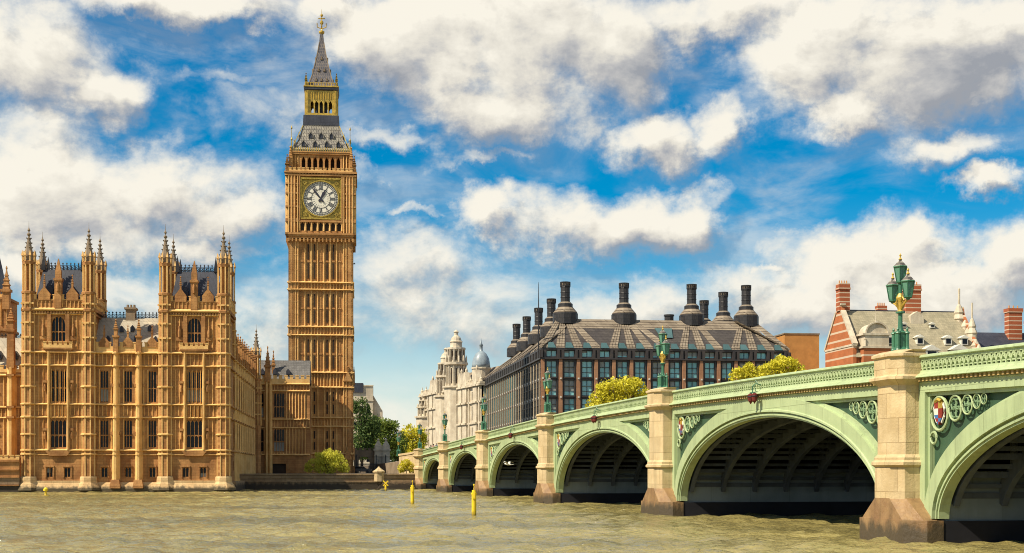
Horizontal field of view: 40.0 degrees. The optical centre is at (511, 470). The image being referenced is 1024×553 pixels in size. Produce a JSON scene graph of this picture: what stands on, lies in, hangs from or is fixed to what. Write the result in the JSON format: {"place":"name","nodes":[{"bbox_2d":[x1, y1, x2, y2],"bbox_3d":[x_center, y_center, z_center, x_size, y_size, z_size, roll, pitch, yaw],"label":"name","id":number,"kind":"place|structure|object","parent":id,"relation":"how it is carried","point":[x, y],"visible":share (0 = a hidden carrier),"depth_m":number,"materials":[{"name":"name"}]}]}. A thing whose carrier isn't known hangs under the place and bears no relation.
{"place":"outdoors","nodes":[
{"label":"outdoors","id":0,"kind":"place"},
{"bbox_2d":[256,473,398,473],"bbox_3d":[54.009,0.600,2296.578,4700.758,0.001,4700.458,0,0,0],"label":"ground","id":1,"kind":"structure","parent":0,"point":[323,473],"depth_m":271.73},
{"bbox_2d":[0,224,310,492],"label":"palace","id":2,"kind":"structure","parent":1,"relation":"on","point":[186,390],"depth_m":213.88,"materials":[{"name":"stone"}]},
{"bbox_2d":[47,467,52,477],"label":"basement window","id":3,"kind":"structure","parent":2,"relation":"in","point":[49,469],"depth_m":212.22,"materials":[{"name":"glass"}]},
{"bbox_2d":[51,420,65,447],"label":"window","id":4,"kind":"structure","parent":2,"relation":"in","point":[58,427],"depth_m":212.32,"materials":[{"name":"glass"}]},
{"bbox_2d":[52,316,64,341],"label":"window","id":5,"kind":"structure","parent":2,"relation":"in","point":[58,322],"depth_m":212.38,"materials":[{"name":"glass"}]},
{"bbox_2d":[52,370,65,401],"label":"window","id":6,"kind":"structure","parent":2,"relation":"in","point":[53,371],"depth_m":212.32,"materials":[{"name":"glass"}]},
{"bbox_2d":[64,467,69,477],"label":"basement window","id":7,"kind":"structure","parent":2,"relation":"in","point":[66,469],"depth_m":212.48,"materials":[{"name":"glass"}]},
{"bbox_2d":[100,420,107,447],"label":"window","id":8,"kind":"structure","parent":2,"relation":"in","point":[103,423],"depth_m":213.57,"materials":[{"name":"glass"}]},
{"bbox_2d":[100,371,107,401],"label":"window","id":9,"kind":"structure","parent":2,"relation":"in","point":[103,374],"depth_m":213.57,"materials":[{"name":"glass"}]},
{"bbox_2d":[101,467,106,477],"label":"basement window","id":10,"kind":"structure","parent":2,"relation":"in","point":[103,469],"depth_m":213.57,"materials":[{"name":"glass"}]},
{"bbox_2d":[124,420,131,447],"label":"window","id":11,"kind":"structure","parent":2,"relation":"in","point":[127,423],"depth_m":213.94,"materials":[{"name":"glass"}]},
{"bbox_2d":[124,371,131,402],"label":"window","id":12,"kind":"structure","parent":2,"relation":"in","point":[127,374],"depth_m":213.94,"materials":[{"name":"glass"}]},
{"bbox_2d":[125,467,130,477],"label":"basement window","id":13,"kind":"structure","parent":2,"relation":"in","point":[127,469],"depth_m":213.94,"materials":[{"name":"glass"}]},
{"bbox_2d":[149,467,154,477],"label":"basement window","id":14,"kind":"structure","parent":2,"relation":"in","point":[151,469],"depth_m":214.36,"materials":[{"name":"glass"}]},
{"bbox_2d":[149,420,155,447],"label":"window","id":15,"kind":"structure","parent":2,"relation":"in","point":[152,423],"depth_m":214.36,"materials":[{"name":"glass"}]},
{"bbox_2d":[149,371,155,402],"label":"window","id":16,"kind":"structure","parent":2,"relation":"in","point":[152,374],"depth_m":214.36,"materials":[{"name":"glass"}]},
{"bbox_2d":[183,467,188,477],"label":"basement window","id":17,"kind":"structure","parent":2,"relation":"in","point":[185,469],"depth_m":214.41,"materials":[{"name":"glass"}]},
{"bbox_2d":[187,420,201,447],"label":"window","id":18,"kind":"structure","parent":2,"relation":"in","point":[194,427],"depth_m":214.51,"materials":[{"name":"glass"}]},
{"bbox_2d":[187,371,201,402],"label":"window","id":19,"kind":"structure","parent":2,"relation":"in","point":[189,373],"depth_m":214.46,"materials":[{"name":"glass"}]},
{"bbox_2d":[188,318,200,342],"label":"window","id":20,"kind":"structure","parent":2,"relation":"in","point":[194,324],"depth_m":214.51,"materials":[{"name":"glass"}]},
{"bbox_2d":[200,467,205,477],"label":"basement window","id":21,"kind":"structure","parent":2,"relation":"in","point":[202,469],"depth_m":214.67,"materials":[{"name":"glass"}]},
{"bbox_2d":[233,423,234,448],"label":"window","id":22,"kind":"structure","parent":2,"relation":"in","point":[233,423],"depth_m":226.29,"materials":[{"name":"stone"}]},
{"bbox_2d":[233,376,234,406],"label":"window","id":23,"kind":"structure","parent":2,"relation":"in","point":[233,376],"depth_m":226.29,"materials":[{"name":"stone"}]},
{"bbox_2d":[261,429,263,451],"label":"window","id":24,"kind":"structure","parent":2,"relation":"in","point":[262,430],"depth_m":275.10,"materials":[{"name":"glass"}]},
{"bbox_2d":[262,393,263,417],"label":"window","id":25,"kind":"structure","parent":2,"relation":"in","point":[262,393],"depth_m":274.90,"materials":[{"name":"glass"}]},
{"bbox_2d":[274,429,283,451],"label":"window","id":26,"kind":"structure","parent":2,"relation":"in","point":[278,433],"depth_m":275.44,"materials":[{"name":"glass"}]},
{"bbox_2d":[274,393,283,417],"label":"window","id":27,"kind":"structure","parent":2,"relation":"in","point":[278,397],"depth_m":275.44,"materials":[{"name":"glass"}]},
{"bbox_2d":[273,464,285,472],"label":"doorway","id":28,"kind":"structure","parent":2,"relation":"in","point":[277,468],"depth_m":275.44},
{"bbox_2d":[284,11,356,472],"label":"clock tower","id":29,"kind":"structure","parent":1,"relation":"on","point":[320,172],"depth_m":286.39,"materials":[{"name":"stone"}]},
{"bbox_2d":[304,447,349,473],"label":"lime bush","id":30,"kind":"object","parent":1,"relation":"on","point":[332,460],"visible":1,"depth_m":253.36,"materials":[{"name":"green plant"}]},
{"bbox_2d":[240,467,417,489],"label":"river wall","id":31,"kind":"structure","parent":1,"relation":"on","point":[317,481],"depth_m":240.71,"materials":[{"name":"stone"}]},
{"bbox_2d":[355,466,370,472],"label":"parked car","id":32,"kind":"object","parent":1,"relation":"on","point":[360,469],"visible":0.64,"depth_m":291.17,"materials":[{"name":"paint"}]},
{"bbox_2d":[354,448,374,472],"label":"court wall","id":33,"kind":"structure","parent":1,"relation":"on","point":[364,452],"depth_m":300.21,"materials":[{"name":"grey stone"}]},
{"bbox_2d":[353,396,381,465],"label":"dark tree","id":34,"kind":"object","parent":1,"relation":"on","point":[368,422],"visible":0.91,"depth_m":328.96,"materials":[{"name":"green plant"}]},
{"bbox_2d":[356,455,385,472],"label":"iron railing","id":35,"kind":"object","parent":1,"relation":"on","point":[369,465],"visible":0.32,"depth_m":296.32,"materials":[{"name":"black metal"}]},
{"bbox_2d":[374,438,381,469],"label":"gate pier","id":36,"kind":"structure","parent":1,"relation":"on","point":[377,449],"depth_m":299.22,"materials":[{"name":"stone"}]},
{"bbox_2d":[354,414,409,459],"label":"broad tree","id":37,"kind":"object","parent":1,"relation":"on","point":[388,427],"visible":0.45,"depth_m":348.26,"materials":[{"name":"green plant"}]},
{"bbox_2d":[381,438,390,462],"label":"gate pier","id":38,"kind":"structure","parent":1,"relation":"on","point":[385,449],"depth_m":299.21,"materials":[{"name":"stone"}]},
{"bbox_2d":[390,436,417,461],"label":"broad tree","id":39,"kind":"object","parent":1,"relation":"on","point":[393,458],"visible":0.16,"depth_m":370.55,"materials":[{"name":"green plant"}]},
{"bbox_2d":[397,458,414,473],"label":"golden bush","id":40,"kind":"object","parent":1,"relation":"on","point":[404,465],"visible":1,"depth_m":246.07,"materials":[{"name":"yellow plant"}]},
{"bbox_2d":[401,423,429,452],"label":"golden tree","id":41,"kind":"object","parent":1,"relation":"on","point":[412,435],"visible":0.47,"depth_m":361.04,"materials":[{"name":"yellow plant"}]},
{"bbox_2d":[414,330,498,448],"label":"domed building","id":42,"kind":"structure","parent":1,"relation":"on","point":[455,391],"depth_m":413.84,"materials":[{"name":"stone"}]},
{"bbox_2d":[585,375,648,407],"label":"plane tree","id":43,"kind":"object","parent":1,"relation":"on","point":[618,387],"visible":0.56,"depth_m":261.12,"materials":[{"name":"yellow plant"}]},
{"bbox_2d":[725,362,772,380],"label":"plane tree","id":44,"kind":"object","parent":1,"relation":"on","point":[747,370],"visible":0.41,"depth_m":260.89,"materials":[{"name":"yellow plant"}]},
{"bbox_2d":[759,354,804,374],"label":"plane tree","id":45,"kind":"object","parent":1,"relation":"on","point":[780,364],"visible":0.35,"depth_m":264.83,"materials":[{"name":"yellow plant"}]},
{"bbox_2d":[824,280,980,366],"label":"brick house","id":46,"kind":"structure","parent":1,"relation":"on","point":[857,336],"depth_m":296.69,"materials":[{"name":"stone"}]},
{"bbox_2d":[353,383,382,465],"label":"grey building","id":47,"kind":"structure","parent":0,"point":[362,390],"depth_m":440.19,"materials":[{"name":"stone"}]},
{"bbox_2d":[0,488,1023,552],"bbox_3d":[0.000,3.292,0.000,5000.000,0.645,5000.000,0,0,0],"label":"river","id":48,"kind":"structure","parent":0,"point":[327,521],"depth_m":80.72,"materials":[{"name":"liquid"}]},
{"bbox_2d":[41,487,49,495],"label":"river marker","id":49,"kind":"object","parent":48,"relation":"on","point":[45,489],"visible":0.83,"depth_m":178.21,"materials":[{"name":"yellow paint"}]},
{"bbox_2d":[410,480,414,503],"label":"river marker","id":50,"kind":"object","parent":48,"relation":"in","point":[412,487],"visible":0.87,"depth_m":131.85,"materials":[{"name":"yellow paint"}]},
{"bbox_2d":[471,484,476,515],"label":"river marker","id":51,"kind":"object","parent":48,"relation":"in","point":[473,493],"visible":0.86,"depth_m":99.84,"materials":[{"name":"yellow paint"}]},
{"bbox_2d":[361,342,1023,542],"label":"road bridge","id":52,"kind":"structure","parent":48,"relation":"in","point":[909,445],"depth_m":93.85,"materials":[{"name":"green paint"}]},
{"bbox_2d":[396,430,400,455],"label":"street lamp","id":53,"kind":"object","parent":52,"relation":"on","point":[398,437],"visible":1,"depth_m":252.08,"materials":[{"name":"green metal"}]},
{"bbox_2d":[417,423,421,447],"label":"street lamp","id":54,"kind":"object","parent":52,"relation":"on","point":[419,430],"visible":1,"depth_m":244.14,"materials":[{"name":"green metal"}]},
{"bbox_2d":[442,411,447,440],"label":"street lamp","id":55,"kind":"object","parent":52,"relation":"on","point":[444,421],"visible":1,"depth_m":214.30,"materials":[{"name":"green metal"}]},
{"bbox_2d":[480,394,487,429],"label":"street lamp","id":56,"kind":"object","parent":52,"relation":"on","point":[483,405],"visible":1,"depth_m":180.04,"materials":[{"name":"green metal"}]},
{"bbox_2d":[543,367,552,412],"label":"street lamp","id":57,"kind":"object","parent":52,"relation":"on","point":[547,382],"visible":0.99,"depth_m":142.64,"materials":[{"name":"green metal"}]},
{"bbox_2d":[591,407,598,422],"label":"navigation light","id":58,"kind":"object","parent":52,"relation":"attached to","point":[594,418],"visible":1,"depth_m":123.09,"materials":[{"name":"green paint"}]},
{"bbox_2d":[655,326,669,387],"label":"street lamp","id":59,"kind":"object","parent":52,"relation":"on","point":[662,345],"visible":0.96,"depth_m":103.78,"materials":[{"name":"green metal"}]},
{"bbox_2d":[747,380,760,403],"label":"navigation light","id":60,"kind":"object","parent":52,"relation":"attached to","point":[753,397],"visible":1,"depth_m":85.23,"materials":[{"name":"green paint"}]},
{"bbox_2d":[886,253,914,350],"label":"street lamp","id":61,"kind":"object","parent":52,"relation":"on","point":[905,282],"visible":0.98,"depth_m":66.40,"materials":[{"name":"green metal"}]},
{"bbox_2d":[0,0,1023,441],"label":"sky","id":62,"kind":"structure","parent":0,"point":[787,150],"materials":[{"name":"blue"}]},
{"bbox_2d":[483,281,790,430],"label":"office building","id":63,"kind":"structure","parent":0,"point":[580,359],"depth_m":302.02,"materials":[{"name":"brown metal"}]},
{"bbox_2d":[487,374,532,429],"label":"window","id":64,"kind":"structure","parent":63,"relation":"in","point":[515,374],"depth_m":358.01,"materials":[{"name":"grey metal"}]},
{"bbox_2d":[526,368,527,382],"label":"window","id":65,"kind":"structure","parent":63,"relation":"in","point":[526,368],"depth_m":316.29,"materials":[{"name":"black glass"}]},
{"bbox_2d":[526,403,527,417],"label":"window","id":66,"kind":"structure","parent":63,"relation":"in","point":[526,403],"depth_m":316.29,"materials":[{"name":"black glass"}]},
{"bbox_2d":[531,365,532,380],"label":"window","id":67,"kind":"structure","parent":63,"relation":"in","point":[532,365],"depth_m":308.33,"materials":[{"name":"black glass"}]},
{"bbox_2d":[531,384,532,398],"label":"window","id":68,"kind":"structure","parent":63,"relation":"in","point":[531,384],"depth_m":308.78,"materials":[{"name":"black glass"}]},
{"bbox_2d":[531,401,532,416],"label":"window","id":69,"kind":"structure","parent":63,"relation":"in","point":[532,401],"depth_m":308.33,"materials":[{"name":"black glass"}]},
{"bbox_2d":[534,364,535,379],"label":"window","id":70,"kind":"structure","parent":63,"relation":"in","point":[534,364],"depth_m":304.81,"materials":[{"name":"black glass"}]},
{"bbox_2d":[534,382,535,397],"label":"window","id":71,"kind":"structure","parent":63,"relation":"in","point":[535,382],"depth_m":304.51,"materials":[{"name":"black glass"}]},
{"bbox_2d":[534,400,535,415],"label":"window","id":72,"kind":"structure","parent":63,"relation":"in","point":[535,400],"depth_m":304.51,"materials":[{"name":"grey glass"}]},
{"bbox_2d":[537,362,538,378],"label":"window","id":73,"kind":"structure","parent":63,"relation":"in","point":[538,362],"depth_m":300.23,"materials":[{"name":"grey glass"}]},
{"bbox_2d":[537,381,538,396],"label":"window","id":74,"kind":"structure","parent":63,"relation":"in","point":[538,381],"depth_m":299.64,"materials":[{"name":"black glass"}]},
{"bbox_2d":[547,350,555,356],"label":"window","id":75,"kind":"structure","parent":63,"relation":"in","point":[550,353],"depth_m":295.50,"materials":[{"name":"teal glass"}]},
{"bbox_2d":[547,361,555,376],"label":"window","id":76,"kind":"structure","parent":63,"relation":"in","point":[551,365],"depth_m":295.58,"materials":[{"name":"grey glass"}]},
{"bbox_2d":[549,380,555,395],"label":"window","id":77,"kind":"structure","parent":63,"relation":"in","point":[552,392],"depth_m":295.65,"materials":[{"name":"grey glass"}]},
{"bbox_2d":[549,398,555,411],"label":"window","id":78,"kind":"structure","parent":63,"relation":"in","point":[553,400],"depth_m":295.58,"materials":[{"name":"grey glass"}]},
{"bbox_2d":[564,350,573,356],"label":"window","id":79,"kind":"structure","parent":63,"relation":"in","point":[566,353],"depth_m":296.08,"materials":[{"name":"teal glass"}]},
{"bbox_2d":[564,361,573,376],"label":"window","id":80,"kind":"structure","parent":63,"relation":"in","point":[568,365],"depth_m":296.08,"materials":[{"name":"glass"}]},
{"bbox_2d":[564,380,573,395],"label":"window","id":81,"kind":"structure","parent":63,"relation":"in","point":[568,384],"depth_m":296.08,"materials":[{"name":"grey glass"}]},
{"bbox_2d":[564,399,573,411],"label":"window","id":82,"kind":"structure","parent":63,"relation":"in","point":[568,403],"depth_m":296.04,"materials":[{"name":"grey glass"}]},
{"bbox_2d":[582,399,590,407],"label":"window","id":83,"kind":"structure","parent":63,"relation":"in","point":[584,402],"depth_m":296.52,"materials":[{"name":"teal glass"}]},
{"bbox_2d":[582,351,591,356],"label":"window","id":84,"kind":"structure","parent":63,"relation":"in","point":[584,353],"depth_m":296.62,"materials":[{"name":"teal glass"}]},
{"bbox_2d":[582,361,591,376],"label":"window","id":85,"kind":"structure","parent":63,"relation":"in","point":[586,365],"depth_m":296.59,"materials":[{"name":"teal glass"}]},
{"bbox_2d":[582,380,591,395],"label":"window","id":86,"kind":"structure","parent":63,"relation":"in","point":[586,384],"depth_m":296.59,"materials":[{"name":"teal glass"}]},
{"bbox_2d":[600,351,609,356],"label":"window","id":87,"kind":"structure","parent":63,"relation":"in","point":[602,353],"depth_m":297.09,"materials":[{"name":"teal glass"}]},
{"bbox_2d":[600,361,609,376],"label":"window","id":88,"kind":"structure","parent":63,"relation":"in","point":[604,365],"depth_m":297.09,"materials":[{"name":"teal glass"}]},
{"bbox_2d":[618,351,626,357],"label":"window","id":89,"kind":"structure","parent":63,"relation":"in","point":[623,354],"depth_m":297.60,"materials":[{"name":"teal glass"}]},
{"bbox_2d":[618,362,626,377],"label":"window","id":90,"kind":"structure","parent":63,"relation":"in","point":[622,366],"depth_m":297.60,"materials":[{"name":"teal glass"}]},
{"bbox_2d":[635,351,644,357],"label":"window","id":91,"kind":"structure","parent":63,"relation":"in","point":[638,354],"depth_m":298.18,"materials":[{"name":"teal glass"}]},
{"bbox_2d":[635,362,644,377],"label":"window","id":92,"kind":"structure","parent":63,"relation":"in","point":[639,366],"depth_m":298.18,"materials":[{"name":"teal glass"}]},
{"bbox_2d":[653,381,657,388],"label":"window","id":93,"kind":"structure","parent":63,"relation":"in","point":[655,383],"depth_m":298.62,"materials":[{"name":"teal glass"}]},
{"bbox_2d":[653,362,660,377],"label":"window","id":94,"kind":"structure","parent":63,"relation":"in","point":[656,365],"depth_m":298.69,"materials":[{"name":"glass"}]},
{"bbox_2d":[670,352,679,357],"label":"window","id":95,"kind":"structure","parent":63,"relation":"in","point":[672,354],"depth_m":299.21,"materials":[{"name":"teal glass"}]},
{"bbox_2d":[670,362,679,377],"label":"window","id":96,"kind":"structure","parent":63,"relation":"in","point":[674,366],"depth_m":299.21,"materials":[{"name":"teal glass"}]},
{"bbox_2d":[670,381,679,389],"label":"window","id":97,"kind":"structure","parent":63,"relation":"in","point":[672,383],"depth_m":299.21,"materials":[{"name":"teal glass"}]},
{"bbox_2d":[688,352,696,357],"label":"window","id":98,"kind":"structure","parent":63,"relation":"in","point":[690,354],"depth_m":299.79,"materials":[{"name":"glass"}]},
{"bbox_2d":[688,362,696,377],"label":"window","id":99,"kind":"structure","parent":63,"relation":"in","point":[692,366],"depth_m":299.79,"materials":[{"name":"teal glass"}]},
{"bbox_2d":[688,381,696,387],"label":"window","id":100,"kind":"structure","parent":63,"relation":"in","point":[690,383],"depth_m":299.79,"materials":[{"name":"teal glass"}]},
{"bbox_2d":[705,352,713,358],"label":"window","id":101,"kind":"structure","parent":63,"relation":"in","point":[710,355],"depth_m":300.23,"materials":[{"name":"glass"}]},
{"bbox_2d":[705,362,713,377],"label":"window","id":102,"kind":"structure","parent":63,"relation":"in","point":[709,367],"depth_m":300.30,"materials":[{"name":"teal glass"}]},
{"bbox_2d":[705,381,713,384],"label":"window","id":103,"kind":"structure","parent":63,"relation":"in","point":[706,382],"depth_m":300.23,"materials":[{"name":"glass"}]},
{"bbox_2d":[722,352,731,358],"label":"window","id":104,"kind":"structure","parent":63,"relation":"in","point":[725,355],"depth_m":300.78,"materials":[{"name":"glass"}]},
{"bbox_2d":[722,363,731,378],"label":"window","id":105,"kind":"structure","parent":63,"relation":"in","point":[726,367],"depth_m":300.82,"materials":[{"name":"teal glass"}]},
{"bbox_2d":[740,353,748,358],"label":"window","id":106,"kind":"structure","parent":63,"relation":"in","point":[742,355],"depth_m":301.41,"materials":[{"name":"teal glass"}]},
{"bbox_2d":[757,353,765,358],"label":"window","id":107,"kind":"structure","parent":63,"relation":"in","point":[759,355],"depth_m":301.92,"materials":[{"name":"teal glass"}]},
{"bbox_2d":[774,333,819,369],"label":"brick block","id":108,"kind":"structure","parent":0,"point":[804,348],"depth_m":305.65,"materials":[{"name":"orange brick"}]},
{"bbox_2d":[977,305,1023,346],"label":"roofed house","id":109,"kind":"structure","parent":0,"point":[1012,334],"depth_m":308.09,"materials":[{"name":"red brick"}]}
]}

